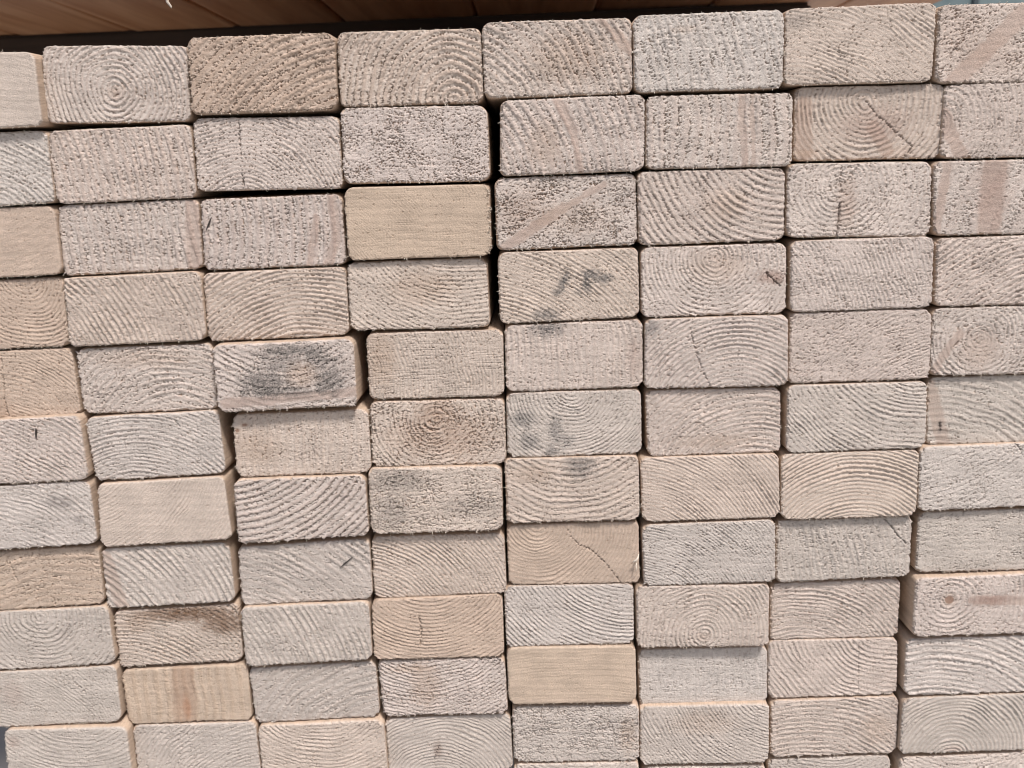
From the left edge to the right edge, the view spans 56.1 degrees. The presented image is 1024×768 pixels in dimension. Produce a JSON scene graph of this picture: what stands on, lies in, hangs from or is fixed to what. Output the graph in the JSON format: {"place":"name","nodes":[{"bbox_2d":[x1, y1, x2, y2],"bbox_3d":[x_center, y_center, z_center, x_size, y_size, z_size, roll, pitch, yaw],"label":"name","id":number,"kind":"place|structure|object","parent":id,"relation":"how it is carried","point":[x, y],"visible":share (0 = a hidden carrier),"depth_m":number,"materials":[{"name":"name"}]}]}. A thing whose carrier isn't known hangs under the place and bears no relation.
{"place":"outdoors","nodes":[
{"label":"outdoors","id":0,"kind":"place"},
{"bbox_2d":[4,710,137,767],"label":"lumber board","id":1,"kind":"object","parent":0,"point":[95,745],"visible":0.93,"depth_m":0.68,"materials":[{"name":"brown wood"}]},
{"bbox_2d":[0,655,126,727],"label":"lumber board","id":2,"kind":"object","parent":1,"relation":"on","point":[74,694],"visible":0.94,"depth_m":0.67,"materials":[{"name":"brown wood"}]},
{"bbox_2d":[0,597,118,670],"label":"lumber board","id":3,"kind":"object","parent":2,"relation":"on","point":[62,636],"visible":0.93,"depth_m":0.67,"materials":[{"name":"brown wood"}]},
{"bbox_2d":[0,538,106,610],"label":"lumber board","id":4,"kind":"object","parent":3,"relation":"on","point":[46,576],"visible":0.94,"depth_m":0.66,"materials":[{"name":"brown wood"}]},
{"bbox_2d":[0,472,105,549],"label":"lumber board","id":5,"kind":"object","parent":4,"relation":"on","point":[49,513],"visible":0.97,"depth_m":0.64,"materials":[{"name":"brown wood"}]},
{"bbox_2d":[0,410,96,484],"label":"lumber board","id":6,"kind":"object","parent":5,"relation":"on","point":[45,448],"visible":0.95,"depth_m":0.63,"materials":[{"name":"brown wood"}]},
{"bbox_2d":[0,344,86,416],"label":"lumber board","id":7,"kind":"object","parent":6,"relation":"on","point":[34,381],"visible":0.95,"depth_m":0.63,"materials":[{"name":"brown wood"}]},
{"bbox_2d":[0,273,78,349],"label":"lumber board","id":8,"kind":"object","parent":7,"relation":"on","point":[33,312],"visible":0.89,"depth_m":0.62,"materials":[{"name":"brown wood"}]},
{"bbox_2d":[0,203,78,278],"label":"lumber board","id":9,"kind":"object","parent":8,"relation":"on","point":[30,241],"visible":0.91,"depth_m":0.61,"materials":[{"name":"brown wood"}]},
{"bbox_2d":[0,130,59,206],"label":"lumber board","id":10,"kind":"object","parent":9,"relation":"on","point":[26,174],"visible":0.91,"depth_m":0.60,"materials":[{"name":"brown wood"}]},
{"bbox_2d":[0,50,90,131],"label":"lumber board","id":11,"kind":"object","parent":10,"relation":"on","point":[23,104],"visible":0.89,"depth_m":0.58,"materials":[{"name":"brown wood"}]},
{"bbox_2d":[385,695,512,767],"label":"lumber board","id":12,"kind":"object","parent":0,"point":[458,740],"visible":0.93,"depth_m":0.69,"materials":[{"name":"brown wood"}]},
{"bbox_2d":[377,626,507,716],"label":"lumber board","id":13,"kind":"object","parent":12,"relation":"on","point":[456,685],"visible":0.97,"depth_m":0.68,"materials":[{"name":"brown wood"}]},
{"bbox_2d":[371,592,505,659],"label":"lumber board","id":14,"kind":"object","parent":13,"relation":"on","point":[448,626],"visible":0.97,"depth_m":0.66,"materials":[{"name":"brown wood"}]},
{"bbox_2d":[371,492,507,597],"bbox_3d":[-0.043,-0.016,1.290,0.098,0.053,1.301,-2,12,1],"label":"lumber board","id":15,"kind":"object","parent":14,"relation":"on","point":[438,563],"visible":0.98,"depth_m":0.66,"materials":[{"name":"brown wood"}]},
{"bbox_2d":[368,461,505,534],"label":"lumber board","id":16,"kind":"object","parent":15,"relation":"on","point":[412,499],"visible":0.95,"depth_m":0.64,"materials":[{"name":"brown wood"}]},
{"bbox_2d":[368,379,506,466],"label":"lumber board","id":17,"kind":"object","parent":16,"relation":"on","point":[439,431],"visible":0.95,"depth_m":0.64,"materials":[{"name":"brown wood"}]},
{"bbox_2d":[365,290,505,399],"bbox_3d":[-0.042,-0.153,1.259,0.096,0.052,1.301,-2,12,1],"label":"lumber board","id":18,"kind":"object","parent":17,"relation":"on","point":[435,363],"visible":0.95,"depth_m":0.62,"materials":[{"name":"brown wood"}]},
{"bbox_2d":[347,242,499,330],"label":"lumber board","id":19,"kind":"object","parent":18,"relation":"on","point":[434,293],"visible":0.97,"depth_m":0.61,"materials":[{"name":"brown wood"}]},
{"bbox_2d":[344,179,497,260],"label":"lumber board","id":20,"kind":"object","parent":19,"relation":"on","point":[416,220],"visible":0.99,"depth_m":0.60,"materials":[{"name":"brown wood"}]},
{"bbox_2d":[338,103,502,184],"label":"lumber board","id":21,"kind":"object","parent":20,"relation":"on","point":[421,144],"visible":1,"depth_m":0.59,"materials":[{"name":"brown wood"}]},
{"bbox_2d":[337,28,499,128],"bbox_3d":[-0.055,-0.333,1.219,0.096,0.052,1.302,-2,12,1],"label":"lumber board","id":22,"kind":"object","parent":21,"relation":"on","point":[414,68],"visible":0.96,"depth_m":0.58,"materials":[{"name":"brown wood"}]},
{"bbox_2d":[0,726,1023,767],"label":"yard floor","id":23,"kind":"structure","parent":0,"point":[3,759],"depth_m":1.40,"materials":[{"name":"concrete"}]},
{"bbox_2d":[133,711,261,767],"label":"lumber board","id":24,"kind":"object","parent":23,"relation":"on","point":[215,744],"visible":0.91,"depth_m":0.69,"materials":[{"name":"brown wood"}]},
{"bbox_2d":[121,653,254,725],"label":"lumber board","id":25,"kind":"object","parent":24,"relation":"on","point":[190,692],"visible":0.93,"depth_m":0.68,"materials":[{"name":"brown wood"}]},
{"bbox_2d":[113,589,244,667],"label":"lumber board","id":26,"kind":"object","parent":25,"relation":"on","point":[173,633],"visible":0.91,"depth_m":0.67,"materials":[{"name":"brown wood"}]},
{"bbox_2d":[102,530,242,608],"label":"lumber board","id":27,"kind":"object","parent":26,"relation":"on","point":[183,573],"visible":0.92,"depth_m":0.66,"materials":[{"name":"brown wood"}]},
{"bbox_2d":[97,460,240,546],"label":"lumber board","id":28,"kind":"object","parent":27,"relation":"on","point":[176,509],"visible":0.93,"depth_m":0.65,"materials":[{"name":"brown wood"}]},
{"bbox_2d":[84,407,239,480],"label":"lumber board","id":29,"kind":"object","parent":28,"relation":"on","point":[141,445],"visible":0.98,"depth_m":0.64,"materials":[{"name":"brown wood"}]},
{"bbox_2d":[76,336,223,413],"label":"lumber board","id":30,"kind":"object","parent":29,"relation":"on","point":[144,377],"visible":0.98,"depth_m":0.63,"materials":[{"name":"brown wood"}]},
{"bbox_2d":[63,267,213,346],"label":"lumber board","id":31,"kind":"object","parent":30,"relation":"on","point":[136,307],"visible":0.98,"depth_m":0.62,"materials":[{"name":"brown wood"}]},
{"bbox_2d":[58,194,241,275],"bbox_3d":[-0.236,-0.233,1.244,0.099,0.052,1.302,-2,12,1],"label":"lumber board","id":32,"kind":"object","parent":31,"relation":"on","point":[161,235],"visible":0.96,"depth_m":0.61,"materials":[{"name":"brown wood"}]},
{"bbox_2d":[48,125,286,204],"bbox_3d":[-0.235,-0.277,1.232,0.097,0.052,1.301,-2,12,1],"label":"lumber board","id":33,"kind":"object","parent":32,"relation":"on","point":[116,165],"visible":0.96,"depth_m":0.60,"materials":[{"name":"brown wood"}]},
{"bbox_2d":[41,45,208,128],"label":"lumber board","id":34,"kind":"object","parent":33,"relation":"on","point":[103,86],"visible":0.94,"depth_m":0.59,"materials":[{"name":"brown wood"}]},
{"bbox_2d":[0,2,810,54],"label":"timber bearer","id":35,"kind":"object","parent":34,"relation":"on","point":[35,44],"visible":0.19,"depth_m":1.19,"materials":[{"name":"wood"}]},
{"bbox_2d":[0,29,18,35],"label":"overhead plank","id":36,"kind":"object","parent":35,"relation":"on","point":[4,33],"visible":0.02,"depth_m":1.19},
{"bbox_2d":[0,0,134,34],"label":"overhead plank","id":37,"kind":"object","parent":35,"relation":"on","point":[30,17],"visible":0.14,"depth_m":1.10,"materials":[{"name":"wood"}]},
{"bbox_2d":[53,0,239,30],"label":"overhead plank","id":38,"kind":"object","parent":35,"relation":"on","point":[144,15],"visible":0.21,"depth_m":1.08,"materials":[{"name":"wood"}]},
{"bbox_2d":[191,0,346,25],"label":"overhead plank","id":39,"kind":"object","parent":35,"relation":"on","point":[258,12],"visible":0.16,"depth_m":1.10,"materials":[{"name":"wood"}]},
{"bbox_2d":[322,0,476,21],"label":"overhead plank","id":40,"kind":"object","parent":35,"relation":"on","point":[359,10],"visible":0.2,"depth_m":1.12,"materials":[{"name":"wood"}]},
{"bbox_2d":[473,0,596,15],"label":"overhead plank","id":41,"kind":"object","parent":35,"relation":"on","point":[496,7],"visible":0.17,"depth_m":1.14,"materials":[{"name":"wood"}]},
{"bbox_2d":[593,0,712,10],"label":"overhead plank","id":42,"kind":"object","parent":35,"relation":"on","point":[605,5],"visible":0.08,"depth_m":1.17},
{"bbox_2d":[708,0,846,7],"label":"overhead plank","id":43,"kind":"object","parent":35,"relation":"on","point":[821,3],"depth_m":1.18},
{"bbox_2d":[836,0,940,6],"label":"overhead plank","id":44,"kind":"object","parent":35,"relation":"on","point":[848,3],"visible":0.06,"depth_m":1.20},
{"bbox_2d":[257,704,388,767],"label":"lumber board","id":45,"kind":"object","parent":23,"relation":"on","point":[354,742],"visible":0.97,"depth_m":0.68,"materials":[{"name":"brown wood"}]},
{"bbox_2d":[249,650,381,722],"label":"lumber board","id":46,"kind":"object","parent":45,"relation":"on","point":[340,689],"visible":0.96,"depth_m":0.68,"materials":[{"name":"brown wood"}]},
{"bbox_2d":[240,590,374,667],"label":"lumber board","id":47,"kind":"object","parent":46,"relation":"on","point":[305,632],"visible":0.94,"depth_m":0.66,"materials":[{"name":"brown wood"}]},
{"bbox_2d":[238,527,374,604],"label":"lumber board","id":48,"kind":"object","parent":47,"relation":"on","point":[318,569],"visible":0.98,"depth_m":0.66,"materials":[{"name":"brown wood"}]},
{"bbox_2d":[232,468,370,543],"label":"lumber board","id":49,"kind":"object","parent":48,"relation":"on","point":[279,508],"visible":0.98,"depth_m":0.64,"materials":[{"name":"brown wood"}]},
{"bbox_2d":[231,388,373,477],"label":"lumber board","id":50,"kind":"object","parent":49,"relation":"on","point":[310,441],"visible":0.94,"depth_m":0.64,"materials":[{"name":"brown wood"}]},
{"bbox_2d":[212,328,371,412],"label":"lumber board","id":51,"kind":"object","parent":50,"relation":"on","point":[250,375],"visible":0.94,"depth_m":0.62,"materials":[{"name":"brown wood"}]},
{"bbox_2d":[203,260,355,341],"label":"lumber board","id":52,"kind":"object","parent":51,"relation":"on","point":[276,302],"visible":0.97,"depth_m":0.62,"materials":[{"name":"brown wood"}]},
{"bbox_2d":[200,189,351,271],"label":"lumber board","id":53,"kind":"object","parent":52,"relation":"on","point":[293,228],"visible":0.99,"depth_m":0.61,"materials":[{"name":"brown wood"}]},
{"bbox_2d":[193,115,366,191],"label":"lumber board","id":54,"kind":"object","parent":53,"relation":"on","point":[268,153],"visible":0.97,"depth_m":0.60,"materials":[{"name":"brown wood"}]},
{"bbox_2d":[187,32,345,117],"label":"lumber board","id":55,"kind":"object","parent":54,"relation":"on","point":[277,75],"visible":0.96,"depth_m":0.58,"materials":[{"name":"brown wood"}]},
{"bbox_2d":[514,757,638,767],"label":"lumber board","id":56,"kind":"object","parent":23,"relation":"on","point":[592,764],"visible":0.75,"depth_m":0.69,"materials":[{"name":"brown wood"}]},
{"bbox_2d":[511,696,640,763],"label":"lumber board","id":57,"kind":"object","parent":56,"relation":"on","point":[568,732],"visible":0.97,"depth_m":0.68,"materials":[{"name":"brown wood"}]},
{"bbox_2d":[507,640,635,704],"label":"lumber board","id":58,"kind":"object","parent":57,"relation":"on","point":[579,673],"visible":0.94,"depth_m":0.67,"materials":[{"name":"brown wood"}]},
{"bbox_2d":[504,570,633,646],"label":"lumber board","id":59,"kind":"object","parent":58,"relation":"on","point":[567,614],"visible":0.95,"depth_m":0.66,"materials":[{"name":"brown wood"}]},
{"bbox_2d":[506,519,639,584],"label":"lumber board","id":60,"kind":"object","parent":59,"relation":"on","point":[576,552],"visible":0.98,"depth_m":0.65,"materials":[{"name":"brown wood"}]},
{"bbox_2d":[503,451,639,523],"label":"lumber board","id":61,"kind":"object","parent":60,"relation":"on","point":[591,487],"visible":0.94,"depth_m":0.64,"materials":[{"name":"brown wood"}]},
{"bbox_2d":[506,386,641,457],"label":"lumber board","id":62,"kind":"object","parent":61,"relation":"on","point":[566,422],"visible":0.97,"depth_m":0.63,"materials":[{"name":"brown wood"}]},
{"bbox_2d":[505,315,642,391],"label":"lumber board","id":63,"kind":"object","parent":62,"relation":"on","point":[605,353],"visible":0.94,"depth_m":0.62,"materials":[{"name":"brown wood"}]},
{"bbox_2d":[497,245,638,323],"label":"lumber board","id":64,"kind":"object","parent":63,"relation":"on","point":[571,283],"visible":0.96,"depth_m":0.61,"materials":[{"name":"brown wood"}]},
{"bbox_2d":[494,172,636,250],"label":"lumber board","id":65,"kind":"object","parent":64,"relation":"on","point":[559,211],"visible":1,"depth_m":0.60,"materials":[{"name":"brown wood"}]},
{"bbox_2d":[498,95,645,176],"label":"lumber board","id":66,"kind":"object","parent":65,"relation":"on","point":[577,135],"visible":1,"depth_m":0.59,"materials":[{"name":"brown wood"}]},
{"bbox_2d":[481,18,632,126],"bbox_3d":[0.035,-0.338,1.216,0.098,0.052,1.301,-2,12,1],"label":"lumber board","id":67,"kind":"object","parent":66,"relation":"on","point":[540,59],"visible":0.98,"depth_m":0.58,"materials":[{"name":"brown wood"}]},
{"bbox_2d":[637,757,764,767],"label":"lumber board","id":68,"kind":"object","parent":23,"relation":"on","point":[716,765],"visible":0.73,"depth_m":0.69,"materials":[{"name":"brown wood"}]},
{"bbox_2d":[636,688,770,766],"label":"lumber board","id":69,"kind":"object","parent":68,"relation":"on","point":[721,732],"visible":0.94,"depth_m":0.68,"materials":[{"name":"brown wood"}]},
{"bbox_2d":[633,633,767,703],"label":"lumber board","id":70,"kind":"object","parent":69,"relation":"on","point":[665,674],"visible":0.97,"depth_m":0.68,"materials":[{"name":"brown wood"}]},
{"bbox_2d":[632,569,770,649],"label":"lumber board","id":71,"kind":"object","parent":70,"relation":"on","point":[713,615],"visible":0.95,"depth_m":0.66,"materials":[{"name":"brown wood"}]},
{"bbox_2d":[636,508,775,585],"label":"lumber board","id":72,"kind":"object","parent":71,"relation":"on","point":[704,551],"visible":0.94,"depth_m":0.65,"materials":[{"name":"brown wood"}]},
{"bbox_2d":[636,441,779,522],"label":"lumber board","id":73,"kind":"object","parent":72,"relation":"on","point":[716,486],"visible":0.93,"depth_m":0.64,"materials":[{"name":"brown wood"}]},
{"bbox_2d":[637,382,781,456],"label":"lumber board","id":74,"kind":"object","parent":73,"relation":"on","point":[679,421],"visible":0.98,"depth_m":0.63,"materials":[{"name":"brown wood"}]},
{"bbox_2d":[636,311,788,388],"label":"lumber board","id":75,"kind":"object","parent":74,"relation":"on","point":[723,351],"visible":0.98,"depth_m":0.62,"materials":[{"name":"brown wood"}]},
{"bbox_2d":[631,240,787,317],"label":"lumber board","id":76,"kind":"object","parent":75,"relation":"on","point":[726,278],"visible":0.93,"depth_m":0.61,"materials":[{"name":"brown wood"}]},
{"bbox_2d":[627,167,784,245],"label":"lumber board","id":77,"kind":"object","parent":76,"relation":"on","point":[691,206],"visible":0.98,"depth_m":0.60,"materials":[{"name":"brown wood"}]},
{"bbox_2d":[640,92,792,170],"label":"lumber board","id":78,"kind":"object","parent":77,"relation":"on","point":[712,131],"visible":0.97,"depth_m":0.59,"materials":[{"name":"brown wood"}]},
{"bbox_2d":[627,10,784,99],"bbox_3d":[0.126,-0.341,1.213,0.098,0.053,1.301,-2,12,1],"label":"lumber board","id":79,"kind":"object","parent":78,"relation":"on","point":[732,52],"visible":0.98,"depth_m":0.58,"materials":[{"name":"brown wood"}]},
{"bbox_2d":[763,751,890,767],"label":"lumber board","id":80,"kind":"object","parent":23,"relation":"on","point":[867,760],"visible":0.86,"depth_m":0.69,"materials":[{"name":"brown wood"}]},
{"bbox_2d":[766,692,897,757],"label":"lumber board","id":81,"kind":"object","parent":80,"relation":"on","point":[811,726],"visible":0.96,"depth_m":0.68,"materials":[{"name":"brown wood"}]},
{"bbox_2d":[764,635,897,698],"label":"lumber board","id":82,"kind":"object","parent":81,"relation":"on","point":[823,667],"visible":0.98,"depth_m":0.68,"materials":[{"name":"brown wood"}]},
{"bbox_2d":[767,576,899,639],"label":"lumber board","id":83,"kind":"object","parent":82,"relation":"on","point":[850,607],"visible":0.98,"depth_m":0.67,"materials":[{"name":"brown wood"}]},
{"bbox_2d":[771,513,912,582],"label":"lumber board","id":84,"kind":"object","parent":83,"relation":"on","point":[811,549],"visible":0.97,"depth_m":0.65,"materials":[{"name":"brown wood"}]},
{"bbox_2d":[773,443,918,519],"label":"lumber board","id":85,"kind":"object","parent":84,"relation":"on","point":[849,483],"visible":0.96,"depth_m":0.64,"materials":[{"name":"brown wood"}]},
{"bbox_2d":[774,379,927,453],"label":"lumber board","id":86,"kind":"object","parent":85,"relation":"on","point":[846,416],"visible":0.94,"depth_m":0.63,"materials":[{"name":"brown wood"}]},
{"bbox_2d":[779,307,931,384],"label":"lumber board","id":87,"kind":"object","parent":86,"relation":"on","point":[867,345],"visible":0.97,"depth_m":0.62,"materials":[{"name":"brown wood"}]},
{"bbox_2d":[772,236,934,312],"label":"lumber board","id":88,"kind":"object","parent":87,"relation":"on","point":[841,273],"visible":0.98,"depth_m":0.61,"materials":[{"name":"brown wood"}]},
{"bbox_2d":[771,161,931,238],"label":"lumber board","id":89,"kind":"object","parent":88,"relation":"on","point":[857,199],"visible":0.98,"depth_m":0.60,"materials":[{"name":"brown wood"}]},
{"bbox_2d":[781,83,943,162],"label":"lumber board","id":90,"kind":"object","parent":89,"relation":"on","point":[866,123],"visible":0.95,"depth_m":0.59,"materials":[{"name":"brown wood"}]},
{"bbox_2d":[767,3,935,92],"bbox_3d":[0.217,-0.344,1.212,0.098,0.053,1.302,-2,12,1],"label":"lumber board","id":91,"kind":"object","parent":90,"relation":"on","point":[880,45],"visible":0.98,"depth_m":0.58,"materials":[{"name":"brown wood"}]},
{"bbox_2d":[886,746,1023,767],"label":"lumber board","id":92,"kind":"object","parent":23,"relation":"on","point":[898,758],"visible":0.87,"depth_m":0.68,"materials":[{"name":"brown wood"}]},
{"bbox_2d":[893,683,1023,753],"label":"lumber board","id":93,"kind":"object","parent":92,"relation":"on","point":[950,723],"visible":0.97,"depth_m":0.68,"materials":[{"name":"brown wood"}]},
{"bbox_2d":[893,618,1023,694],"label":"lumber board","id":94,"kind":"object","parent":93,"relation":"on","point":[960,664],"visible":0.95,"depth_m":0.67,"materials":[{"name":"brown wood"}]},
{"bbox_2d":[896,565,1023,636],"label":"lumber board","id":95,"kind":"object","parent":94,"relation":"on","point":[941,603],"visible":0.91,"depth_m":0.66,"materials":[{"name":"brown wood"}]},
{"bbox_2d":[909,506,1023,572],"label":"lumber board","id":96,"kind":"object","parent":95,"relation":"on","point":[970,539],"visible":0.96,"depth_m":0.65,"materials":[{"name":"brown wood"}]},
{"bbox_2d":[914,442,1023,512],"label":"lumber board","id":97,"kind":"object","parent":96,"relation":"on","point":[969,476],"visible":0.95,"depth_m":0.64,"materials":[{"name":"brown wood"}]},
{"bbox_2d":[919,373,1023,444],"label":"lumber board","id":98,"kind":"object","parent":97,"relation":"on","point":[972,408],"visible":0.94,"depth_m":0.63,"materials":[{"name":"brown wood"}]},
{"bbox_2d":[920,303,1023,377],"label":"lumber board","id":99,"kind":"object","parent":98,"relation":"on","point":[977,340],"visible":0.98,"depth_m":0.62,"materials":[{"name":"brown wood"}]},
{"bbox_2d":[925,234,1023,306],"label":"lumber board","id":100,"kind":"object","parent":99,"relation":"on","point":[981,270],"visible":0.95,"depth_m":0.61,"materials":[{"name":"brown wood"}]},
{"bbox_2d":[918,158,1023,235],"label":"lumber board","id":101,"kind":"object","parent":100,"relation":"on","point":[977,196],"visible":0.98,"depth_m":0.60,"materials":[{"name":"brown wood"}]},
{"bbox_2d":[902,82,1023,160],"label":"lumber board","id":102,"kind":"object","parent":101,"relation":"on","point":[983,121],"visible":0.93,"depth_m":0.59,"materials":[{"name":"brown wood"}]},
{"bbox_2d":[915,1,1023,85],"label":"lumber board","id":103,"kind":"object","parent":102,"relation":"on","point":[978,43],"visible":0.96,"depth_m":0.58,"materials":[{"name":"brown wood"}]},
{"bbox_2d":[932,0,1023,7],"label":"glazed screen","id":104,"kind":"object","parent":23,"relation":"on","point":[947,2],"depth_m":3.57,"materials":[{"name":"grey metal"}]}
]}

